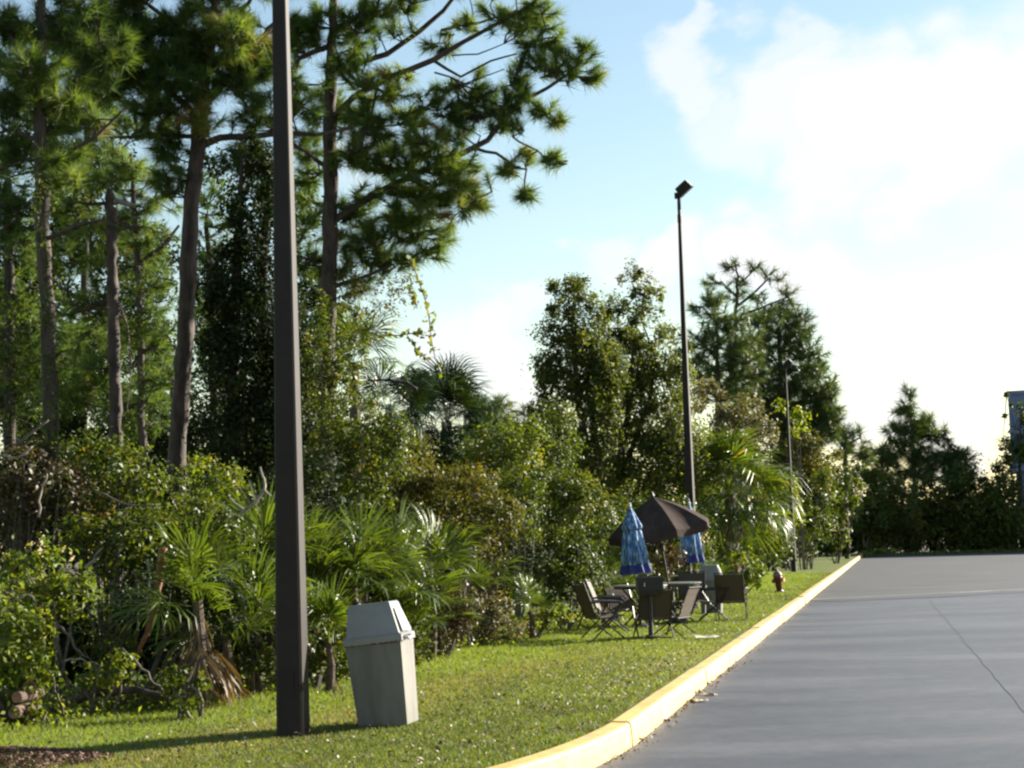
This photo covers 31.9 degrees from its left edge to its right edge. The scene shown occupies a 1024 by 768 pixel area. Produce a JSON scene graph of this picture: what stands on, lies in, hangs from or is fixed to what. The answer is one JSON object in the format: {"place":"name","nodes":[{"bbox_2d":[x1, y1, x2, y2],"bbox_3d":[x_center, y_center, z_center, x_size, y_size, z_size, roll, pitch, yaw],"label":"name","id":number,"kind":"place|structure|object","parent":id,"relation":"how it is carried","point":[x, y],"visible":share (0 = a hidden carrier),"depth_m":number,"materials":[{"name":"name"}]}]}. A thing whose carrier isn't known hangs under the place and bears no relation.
{"place":"outdoors","nodes":[
{"label":"outdoors","id":0,"kind":"place"},
{"bbox_2d":[0,554,859,767],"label":"lawn","id":1,"kind":"structure","parent":0,"point":[823,564],"depth_m":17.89,"materials":[{"name":"green plant"}]},
{"bbox_2d":[0,578,74,722],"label":"shrub","id":2,"kind":"object","parent":1,"relation":"on","point":[11,665],"visible":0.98,"depth_m":15.48,"materials":[{"name":"green plant"}]},
{"bbox_2d":[0,145,93,602],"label":"pine tree","id":3,"kind":"object","parent":1,"relation":"on","point":[8,282],"visible":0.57,"depth_m":36.33,"materials":[{"name":"green plant"}]},
{"bbox_2d":[0,532,106,711],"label":"shrub","id":4,"kind":"object","parent":1,"relation":"on","point":[62,584],"visible":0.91,"depth_m":16.86,"materials":[{"name":"green plant"}]},
{"bbox_2d":[0,434,109,701],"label":"shrub","id":5,"kind":"object","parent":1,"relation":"on","point":[25,502],"visible":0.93,"depth_m":18.47,"materials":[{"name":"green plant"}]},
{"bbox_2d":[0,745,114,767],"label":"mulch","id":6,"kind":"object","parent":1,"relation":"on","point":[28,750],"visible":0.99,"depth_m":12.81,"materials":[{"name":"brown wood"}]},
{"bbox_2d":[0,0,146,642],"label":"pine tree","id":7,"kind":"object","parent":1,"relation":"on","point":[32,61],"visible":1,"depth_m":24.96,"materials":[{"name":"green plant"}]},
{"bbox_2d":[0,158,79,455],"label":"vine mass","id":8,"kind":"object","parent":7,"relation":"attached to","point":[22,325],"visible":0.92,"depth_m":24.47,"materials":[{"name":"green plant"}]},
{"bbox_2d":[3,7,155,624],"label":"pine tree","id":9,"kind":"object","parent":1,"relation":"on","point":[120,120],"visible":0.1,"depth_m":40.69,"materials":[{"name":"green plant"}]},
{"bbox_2d":[29,147,182,606],"bbox_3d":[-7.970,0.085,35.545,3.469,9.720,2.296,-2,-5,0],"label":"pine tree","id":10,"kind":"object","parent":1,"relation":"on","point":[127,171],"visible":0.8,"depth_m":35.39,"materials":[{"name":"green plant"}]},
{"bbox_2d":[70,599,143,707],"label":"shrub","id":11,"kind":"object","parent":1,"relation":"on","point":[131,643],"visible":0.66,"depth_m":16.99,"materials":[{"name":"green plant"}]},
{"bbox_2d":[74,647,139,718],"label":"shrub","id":12,"kind":"object","parent":1,"relation":"on","point":[96,677],"visible":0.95,"depth_m":16.19,"materials":[{"name":"green plant"}]},
{"bbox_2d":[73,188,153,618],"bbox_3d":[-5.678,0.564,25.568,1.192,6.812,0.235,-2,-5,0],"label":"dead pine trunk","id":13,"kind":"object","parent":1,"relation":"on","point":[114,348],"visible":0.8,"depth_m":25.65,"materials":[{"name":"brown wood"}]},
{"bbox_2d":[46,424,194,686],"bbox_3d":[-4.135,1.888,19.149,1.622,2.933,0.977,-2,-5,0],"label":"shrub","id":14,"kind":"object","parent":1,"relation":"on","point":[124,483],"visible":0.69,"depth_m":19.09,"materials":[{"name":"green plant"}]},
{"bbox_2d":[40,500,200,700],"bbox_3d":[-3.954,2.222,18.108,1.629,2.073,0.953,-2,-5,0],"label":"shrub","id":15,"kind":"object","parent":1,"relation":"on","point":[135,543],"visible":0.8,"depth_m":18.07,"materials":[{"name":"green plant"}]},
{"bbox_2d":[87,560,257,702],"bbox_3d":[-3.270,2.446,17.431,1.612,1.472,0.928,-2,-5,0],"label":"shrub","id":16,"kind":"object","parent":1,"relation":"on","point":[235,593],"visible":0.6,"depth_m":17.38,"materials":[{"name":"green plant"}]},
{"bbox_2d":[96,512,258,712],"bbox_3d":[-3.089,2.191,16.680,1.288,2.007,1.425,-4,-6,27],"label":"saw palmetto","id":17,"kind":"object","parent":1,"relation":"on","point":[200,658],"visible":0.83,"depth_m":16.72,"materials":[{"name":"green plant"}]},
{"bbox_2d":[156,657,213,719],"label":"shrub","id":18,"kind":"object","parent":1,"relation":"on","point":[175,688],"visible":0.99,"depth_m":15.80,"materials":[{"name":"green plant"}]},
{"bbox_2d":[36,0,353,653],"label":"pine tree","id":19,"kind":"object","parent":1,"relation":"on","point":[181,57],"visible":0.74,"depth_m":27.28,"materials":[{"name":"green plant"}]},
{"bbox_2d":[145,476,259,655],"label":"shrub","id":20,"kind":"object","parent":1,"relation":"on","point":[223,519],"visible":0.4,"depth_m":18.69,"materials":[{"name":"green plant"}]},
{"bbox_2d":[138,570,275,704],"bbox_3d":[-2.894,2.708,17.321,1.731,1.890,1.145,-5,-6,30],"label":"saw palmetto","id":21,"kind":"object","parent":1,"relation":"on","point":[227,652],"visible":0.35,"depth_m":17.31,"materials":[{"name":"green plant"}]},
{"bbox_2d":[178,167,249,571],"bbox_3d":[-6.078,0.224,37.335,1.854,9.650,1.805,-2,-5,0],"label":"pine tree","id":22,"kind":"object","parent":1,"relation":"on","point":[208,224],"visible":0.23,"depth_m":37.37,"materials":[{"name":"green plant"}]},
{"bbox_2d":[170,448,263,655],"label":"shrub","id":23,"kind":"object","parent":1,"relation":"on","point":[199,470],"visible":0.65,"depth_m":20.20,"materials":[{"name":"green plant"}]},
{"bbox_2d":[215,641,275,696],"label":"shrub","id":24,"kind":"object","parent":1,"relation":"on","point":[243,662],"visible":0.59,"depth_m":17.98,"materials":[{"name":"green plant"}]},
{"bbox_2d":[174,541,333,693],"bbox_3d":[-2.558,2.543,18.252,1.904,1.942,1.614,-2,-5,0],"label":"saw palmetto","id":25,"kind":"object","parent":1,"relation":"on","point":[263,593],"visible":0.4,"depth_m":18.23,"materials":[{"name":"green plant"}]},
{"bbox_2d":[181,128,333,642],"bbox_3d":[-3.663,0.081,25.992,2.173,7.742,2.331,-2,-5,0],"label":"vine mass","id":26,"kind":"object","parent":1,"relation":"on","point":[248,307],"visible":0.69,"depth_m":25.63,"materials":[{"name":"green plant"}]},
{"bbox_2d":[195,476,337,682],"bbox_3d":[-2.704,2.196,19.578,1.742,2.444,1.923,-2,-5,0],"label":"saw palmetto","id":27,"kind":"object","parent":1,"relation":"on","point":[263,536],"visible":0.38,"depth_m":19.44,"materials":[{"name":"green plant"}]},
{"bbox_2d":[272,0,309,736],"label":"street lamp","id":28,"kind":"object","parent":1,"relation":"on","point":[292,693],"visible":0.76,"depth_m":14.34,"materials":[{"name":"brown metal"}]},
{"bbox_2d":[219,444,363,636],"bbox_3d":[-2.649,2.121,21.440,1.770,2.801,1.224,-4,-6,21],"label":"shrub","id":29,"kind":"object","parent":1,"relation":"on","point":[317,482],"visible":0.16,"depth_m":21.34,"materials":[{"name":"green plant"}]},
{"bbox_2d":[248,499,378,673],"bbox_3d":[-2.257,2.412,20.139,1.673,2.264,1.835,-7,-7,43],"label":"saw palmetto","id":30,"kind":"object","parent":1,"relation":"on","point":[332,544],"visible":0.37,"depth_m":20.08,"materials":[{"name":"green plant"}]},
{"bbox_2d":[272,571,360,692],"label":"saw palmetto","id":31,"kind":"object","parent":1,"relation":"on","point":[321,618],"visible":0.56,"depth_m":18.34,"materials":[{"name":"green plant"}]},
{"bbox_2d":[307,616,347,688],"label":"shrub","id":32,"kind":"object","parent":1,"relation":"on","point":[321,659],"visible":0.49,"depth_m":18.79,"materials":[{"name":"green plant"}]},
{"bbox_2d":[299,288,370,598],"bbox_3d":[-2.508,1.225,25.058,1.189,5.224,0.894,2,-7,-38],"label":"vine mass","id":33,"kind":"object","parent":1,"relation":"on","point":[320,325],"visible":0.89,"depth_m":25.14,"materials":[{"name":"green plant"}]},
{"bbox_2d":[0,587,675,735],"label":"weeds","id":34,"kind":"object","parent":1,"relation":"on","point":[80,707],"visible":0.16,"depth_m":16.59,"materials":[{"name":"green plant"}]},
{"bbox_2d":[304,299,411,508],"bbox_3d":[-2.633,1.403,30.831,2.355,5.920,1.636,3,-7,-41],"label":"cabbage palm","id":35,"kind":"object","parent":1,"relation":"on","point":[364,336],"visible":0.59,"depth_m":31.10,"materials":[{"name":"green plant"}]},
{"bbox_2d":[301,374,423,604],"bbox_3d":[-1.960,1.762,23.525,1.647,3.848,1.298,-2,-5,0],"label":"shrub","id":36,"kind":"object","parent":1,"relation":"on","point":[338,424],"visible":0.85,"depth_m":23.53,"materials":[{"name":"green plant"}]},
{"bbox_2d":[307,494,435,671],"bbox_3d":[-1.734,2.390,20.662,2.187,2.301,1.886,3,-7,-44],"label":"saw palmetto","id":37,"kind":"object","parent":1,"relation":"on","point":[363,545],"visible":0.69,"depth_m":20.64,"materials":[{"name":"green plant"}]},
{"bbox_2d":[342,600,418,727],"bbox_3d":[-1.051,2.321,14.892,0.561,1.012,0.482,-8,-6,9],"label":"trash bin","id":38,"kind":"object","parent":1,"relation":"on","point":[378,643],"visible":1,"depth_m":14.70,"materials":[{"name":"beige paint"}]},
{"bbox_2d":[0,590,785,767],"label":"fallen leaves","id":39,"kind":"object","parent":1,"relation":"on","point":[436,746],"visible":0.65,"depth_m":14.78,"materials":[{"name":"brown plant"}]},
{"bbox_2d":[339,357,449,595],"bbox_3d":[-2.463,2.118,36.857,2.380,5.576,2.599,1,-6,-25],"label":"cabbage palm","id":40,"kind":"object","parent":1,"relation":"on","point":[402,389],"visible":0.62,"depth_m":36.98,"materials":[{"name":"green plant"}]},
{"bbox_2d":[16,595,783,767],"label":"clover heads","id":41,"kind":"object","parent":1,"relation":"on","point":[148,759],"visible":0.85,"depth_m":16.96,"materials":[{"name":"white plant"}]},
{"bbox_2d":[315,492,489,667],"bbox_3d":[-1.456,2.454,21.791,2.309,2.331,1.976,-6,-7,40],"label":"saw palmetto","id":42,"kind":"object","parent":1,"relation":"on","point":[436,581],"visible":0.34,"depth_m":21.62,"materials":[{"name":"green plant"}]},
{"bbox_2d":[369,575,458,631],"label":"saw palmetto","id":43,"kind":"object","parent":1,"relation":"on","point":[409,601],"visible":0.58,"depth_m":21.38,"materials":[{"name":"green plant"}]},
{"bbox_2d":[352,431,483,642],"bbox_3d":[-1.351,2.294,26.423,2.169,3.278,1.426,-2,-5,0],"label":"shrub","id":44,"kind":"object","parent":1,"relation":"on","point":[425,485],"visible":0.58,"depth_m":26.32,"materials":[{"name":"green plant"}]},
{"bbox_2d":[404,608,436,666],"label":"shrub","id":45,"kind":"object","parent":1,"relation":"on","point":[420,653],"visible":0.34,"depth_m":21.60,"materials":[{"name":"green plant"}]},
{"bbox_2d":[363,502,494,660],"bbox_3d":[-1.141,2.685,22.881,1.740,2.436,1.834,-6,-6,37],"label":"saw palmetto","id":46,"kind":"object","parent":1,"relation":"on","point":[434,543],"visible":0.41,"depth_m":22.81,"materials":[{"name":"green plant"}]},
{"bbox_2d":[267,0,611,612],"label":"pine tree","id":47,"kind":"object","parent":1,"relation":"on","point":[445,168],"visible":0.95,"depth_m":30.38,"materials":[{"name":"green plant"}]},
{"bbox_2d":[330,254,414,338],"bbox_3d":[-2.288,-1.431,29.335,1.439,1.456,0.920,-2,-5,0],"label":"vine mass","id":48,"kind":"object","parent":47,"relation":"hanging from","point":[349,308],"visible":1,"depth_m":29.26,"materials":[{"name":"green plant"}]},
{"bbox_2d":[404,562,483,655],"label":"saw palmetto","id":49,"kind":"object","parent":1,"relation":"on","point":[451,602],"visible":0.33,"depth_m":23.07,"materials":[{"name":"green plant"}]},
{"bbox_2d":[410,574,487,657],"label":"shrub","id":50,"kind":"object","parent":1,"relation":"on","point":[457,625],"visible":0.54,"depth_m":23.27,"materials":[{"name":"green plant"}]},
{"bbox_2d":[387,349,514,598],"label":"cabbage palm","id":51,"kind":"object","parent":1,"relation":"on","point":[460,389],"visible":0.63,"depth_m":42.61,"materials":[{"name":"green plant"}]},
{"bbox_2d":[424,459,533,647],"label":"shrub","id":52,"kind":"object","parent":1,"relation":"on","point":[476,490],"visible":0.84,"depth_m":25.32,"materials":[{"name":"green plant"}]},
{"bbox_2d":[448,553,526,643],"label":"saw palmetto","id":53,"kind":"object","parent":1,"relation":"on","point":[483,581],"visible":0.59,"depth_m":26.18,"materials":[{"name":"green plant"}]},
{"bbox_2d":[459,576,532,646],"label":"shrub","id":54,"kind":"object","parent":1,"relation":"on","point":[493,613],"visible":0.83,"depth_m":25.71,"materials":[{"name":"green plant"}]},
{"bbox_2d":[451,388,557,621],"bbox_3d":[-0.162,2.278,32.936,2.084,4.419,1.400,-2,-5,0],"label":"shrub","id":55,"kind":"object","parent":1,"relation":"on","point":[472,453],"visible":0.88,"depth_m":32.93,"materials":[{"name":"green plant"}]},
{"bbox_2d":[466,527,561,629],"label":"shrub","id":56,"kind":"object","parent":1,"relation":"on","point":[527,566],"visible":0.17,"depth_m":31.27,"materials":[{"name":"green plant"}]},
{"bbox_2d":[482,461,552,629],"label":"shrub","id":57,"kind":"object","parent":1,"relation":"on","point":[532,485],"visible":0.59,"depth_m":29.39,"materials":[{"name":"green plant"}]},
{"bbox_2d":[504,572,560,639],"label":"saw palmetto","id":58,"kind":"object","parent":1,"relation":"on","point":[523,591],"visible":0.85,"depth_m":27.27,"materials":[{"name":"green plant"}]},
{"bbox_2d":[503,597,575,639],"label":"shrub","id":59,"kind":"object","parent":1,"relation":"on","point":[560,608],"visible":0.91,"depth_m":27.34,"materials":[{"name":"green plant"}]},
{"bbox_2d":[492,394,587,622],"bbox_3d":[0.508,2.369,33.920,1.860,4.378,1.383,-3,-5,11],"label":"shrub","id":60,"kind":"object","parent":1,"relation":"on","point":[561,421],"visible":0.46,"depth_m":33.88,"materials":[{"name":"green plant"}]},
{"bbox_2d":[507,458,621,627],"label":"shrub","id":61,"kind":"object","parent":1,"relation":"on","point":[563,495],"visible":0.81,"depth_m":30.77,"materials":[{"name":"green plant"}]},
{"bbox_2d":[516,520,621,632],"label":"shrub","id":62,"kind":"object","parent":1,"relation":"on","point":[565,574],"visible":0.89,"depth_m":29.71,"materials":[{"name":"green plant"}]},
{"bbox_2d":[520,272,634,505],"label":"feathery tree","id":63,"kind":"object","parent":1,"relation":"on","point":[592,392],"visible":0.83,"depth_m":46.90,"materials":[{"name":"green plant"}]},
{"bbox_2d":[571,582,627,640],"bbox_3d":[1.314,3.425,27.075,0.694,0.900,0.600,0,-5,-18],"label":"patio chair","id":64,"kind":"object","parent":1,"relation":"on","point":[585,602],"visible":0.96,"depth_m":26.96,"materials":[{"name":"fabric"}]},
{"bbox_2d":[580,487,655,595],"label":"shrub","id":65,"kind":"object","parent":1,"relation":"on","point":[606,532],"visible":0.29,"depth_m":35.73,"materials":[{"name":"green plant"}]},
{"bbox_2d":[620,502,651,627],"bbox_3d":[2.120,3.105,30.719,0.547,2.149,0.547,4,-7,-45],"label":"closed umbrella","id":66,"kind":"object","parent":1,"relation":"on","point":[634,558],"visible":0.97,"depth_m":30.60,"materials":[{"name":"blue fabric"}]},
{"bbox_2d":[583,257,716,515],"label":"feathery tree","id":67,"kind":"object","parent":1,"relation":"on","point":[660,443],"visible":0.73,"depth_m":48.41,"materials":[{"name":"green plant"}]},
{"bbox_2d":[631,576,671,639],"bbox_3d":[2.070,3.352,26.847,0.487,0.944,0.503,-6,-7,42],"label":"charcoal grill","id":68,"kind":"object","parent":1,"relation":"on","point":[649,586],"visible":0.98,"depth_m":26.74,"materials":[{"name":"black metal"}]},
{"bbox_2d":[631,587,673,637],"bbox_3d":[2.141,3.472,27.204,0.600,0.780,0.694,-1,-5,-6],"label":"patio chair","id":69,"kind":"object","parent":1,"relation":"on","point":[662,604],"visible":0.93,"depth_m":27.01,"materials":[{"name":"fabric"}]},
{"bbox_2d":[608,492,708,622],"bbox_3d":[2.628,3.096,31.756,1.756,2.384,1.767,2,-6,-36],"label":"open umbrella","id":70,"kind":"object","parent":1,"relation":"on","point":[660,520],"visible":0.88,"depth_m":31.31,"materials":[{"name":"fabric"}]},
{"bbox_2d":[632,541,690,594],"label":"shrub","id":71,"kind":"object","parent":1,"relation":"on","point":[652,549],"visible":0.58,"depth_m":36.68,"materials":[{"name":"brown plant"}]},
{"bbox_2d":[606,472,718,601],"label":"shrub","id":72,"kind":"object","parent":1,"relation":"on","point":[695,566],"visible":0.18,"depth_m":39.78,"materials":[{"name":"green plant"}]},
{"bbox_2d":[653,585,701,636],"bbox_3d":[2.516,3.489,27.503,0.695,0.780,0.600,-4,-6,28],"label":"patio chair","id":73,"kind":"object","parent":1,"relation":"on","point":[688,603],"visible":0.66,"depth_m":27.40,"materials":[{"name":"fabric"}]},
{"bbox_2d":[674,180,699,604],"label":"street lamp","id":74,"kind":"object","parent":1,"relation":"on","point":[683,188],"visible":0.77,"depth_m":40.50,"materials":[{"name":"brown metal"}]},
{"bbox_2d":[677,501,704,608],"bbox_3d":[3.828,3.669,38.405,0.588,2.305,0.588,4,-7,-45],"label":"closed umbrella","id":75,"kind":"object","parent":1,"relation":"on","point":[692,545],"visible":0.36,"depth_m":38.25,"materials":[{"name":"blue fabric"}]},
{"bbox_2d":[678,280,776,563],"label":"pine tree","id":76,"kind":"object","parent":1,"relation":"on","point":[734,352],"visible":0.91,"depth_m":78.17,"materials":[{"name":"green plant"}]},
{"bbox_2d":[714,571,747,620],"bbox_3d":[3.952,3.828,32.348,0.600,0.900,0.695,-3,-5,12],"label":"patio chair","id":77,"kind":"object","parent":1,"relation":"on","point":[734,581],"visible":0.91,"depth_m":32.14,"materials":[{"name":"fabric"}]},
{"bbox_2d":[682,374,781,570],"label":"shrub","id":78,"kind":"object","parent":1,"relation":"on","point":[722,418],"visible":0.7,"depth_m":59.87,"materials":[{"name":"green plant"}]},
{"bbox_2d":[656,421,808,573],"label":"cabbage palm","id":79,"kind":"object","parent":1,"relation":"on","point":[727,461],"visible":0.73,"depth_m":49.42,"materials":[{"name":"green plant"}]},
{"bbox_2d":[718,546,768,595],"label":"shrub","id":80,"kind":"object","parent":1,"relation":"on","point":[748,572],"visible":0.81,"depth_m":43.72,"materials":[{"name":"green plant"}]},
{"bbox_2d":[698,254,803,502],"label":"pine tree","id":81,"kind":"object","parent":1,"relation":"on","point":[751,297],"visible":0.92,"depth_m":84.61,"materials":[{"name":"green plant"}]},
{"bbox_2d":[713,505,800,584],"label":"shrub","id":82,"kind":"object","parent":1,"relation":"on","point":[785,544],"visible":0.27,"depth_m":55.51,"materials":[{"name":"green plant"}]},
{"bbox_2d":[726,302,849,568],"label":"pine tree","id":83,"kind":"object","parent":1,"relation":"on","point":[816,401],"visible":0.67,"depth_m":87.91,"materials":[{"name":"green plant"}]},
{"bbox_2d":[783,359,796,571],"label":"street lamp","id":84,"kind":"object","parent":1,"relation":"on","point":[788,362],"visible":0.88,"depth_m":78.29,"materials":[{"name":"brown metal"}]},
{"bbox_2d":[771,398,817,569],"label":"shrub","id":85,"kind":"object","parent":1,"relation":"on","point":[800,413],"visible":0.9,"depth_m":82.85,"materials":[{"name":"green plant"}]},
{"bbox_2d":[748,420,845,569],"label":"shrub","id":86,"kind":"object","parent":1,"relation":"on","point":[808,460],"visible":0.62,"depth_m":85.55,"materials":[{"name":"green plant"}]},
{"bbox_2d":[788,464,843,568],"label":"shrub","id":87,"kind":"object","parent":1,"relation":"on","point":[821,479],"visible":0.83,"depth_m":83.53,"materials":[{"name":"green plant"}]},
{"bbox_2d":[812,456,867,563],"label":"shrub","id":88,"kind":"object","parent":1,"relation":"on","point":[853,502],"visible":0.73,"depth_m":99.52,"materials":[{"name":"green plant"}]},
{"bbox_2d":[828,421,880,558],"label":"pine tree","id":89,"kind":"object","parent":1,"relation":"on","point":[863,454],"visible":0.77,"depth_m":119.72,"materials":[{"name":"green plant"}]},
{"bbox_2d":[0,538,1018,599],"bbox_3d":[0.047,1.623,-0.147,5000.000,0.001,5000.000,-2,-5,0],"label":"ground","id":90,"kind":"structure","parent":0,"point":[76,566],"depth_m":245.31,"materials":[{"name":"soil"}]},
{"bbox_2d":[0,84,1023,695],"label":"undergrowth","id":91,"kind":"object","parent":90,"relation":"on","point":[160,444],"visible":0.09,"depth_m":39.37,"materials":[{"name":"green plant"}]},
{"bbox_2d":[227,153,244,467],"bbox_3d":[-3.992,-0.912,26.000,0.313,4.937,0.186,-2,-5,0],"label":"dead tree","id":92,"kind":"object","parent":91,"relation":"on","point":[241,183],"visible":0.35,"depth_m":25.99,"materials":[{"name":"wood"}]},
{"bbox_2d":[488,554,862,767],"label":"kerb","id":93,"kind":"structure","parent":90,"relation":"on","point":[627,729],"depth_m":15.79,"materials":[{"name":"yellow paint"}]},
{"bbox_2d":[831,455,899,554],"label":"bush","id":94,"kind":"object","parent":90,"relation":"on","point":[876,475],"visible":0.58,"depth_m":147.08,"materials":[{"name":"green plant"}]},
{"bbox_2d":[850,456,930,553],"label":"bush","id":95,"kind":"object","parent":90,"relation":"on","point":[894,536],"visible":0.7,"depth_m":148.68,"materials":[{"name":"green plant"}]},
{"bbox_2d":[861,379,981,550],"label":"pine tree","id":96,"kind":"object","parent":90,"relation":"on","point":[934,461],"visible":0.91,"depth_m":157.36,"materials":[{"name":"green plant"}]},
{"bbox_2d":[889,468,971,552],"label":"bush","id":97,"kind":"object","parent":90,"relation":"on","point":[943,510],"visible":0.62,"depth_m":150.46,"materials":[{"name":"green plant"}]},
{"bbox_2d":[917,466,988,551],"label":"bush","id":98,"kind":"object","parent":90,"relation":"on","point":[950,532],"visible":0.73,"depth_m":150.28,"materials":[{"name":"green plant"}]},
{"bbox_2d":[943,446,1018,550],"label":"bush","id":99,"kind":"object","parent":90,"relation":"on","point":[982,480],"visible":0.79,"depth_m":149.35,"materials":[{"name":"green plant"}]},
{"bbox_2d":[970,459,1023,549],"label":"bush","id":100,"kind":"object","parent":90,"relation":"on","point":[1013,525],"visible":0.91,"depth_m":148.23,"materials":[{"name":"green plant"}]},
{"bbox_2d":[0,0,1023,560],"label":"sky","id":101,"kind":"structure","parent":0,"point":[870,150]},
{"bbox_2d":[594,593,1023,767],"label":"road","id":102,"kind":"structure","parent":0,"point":[932,682],"depth_m":18.02,"materials":[{"name":"grey asphalt"}]},
{"bbox_2d":[809,552,1023,601],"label":"parking lot","id":103,"kind":"structure","parent":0,"point":[897,577],"depth_m":67.42,"materials":[{"name":"grey asphalt"}]},
{"bbox_2d":[987,392,1023,542],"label":"tree","id":104,"kind":"object","parent":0,"point":[1017,450],"visible":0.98,"depth_m":149.72,"materials":[{"name":"green plant"}]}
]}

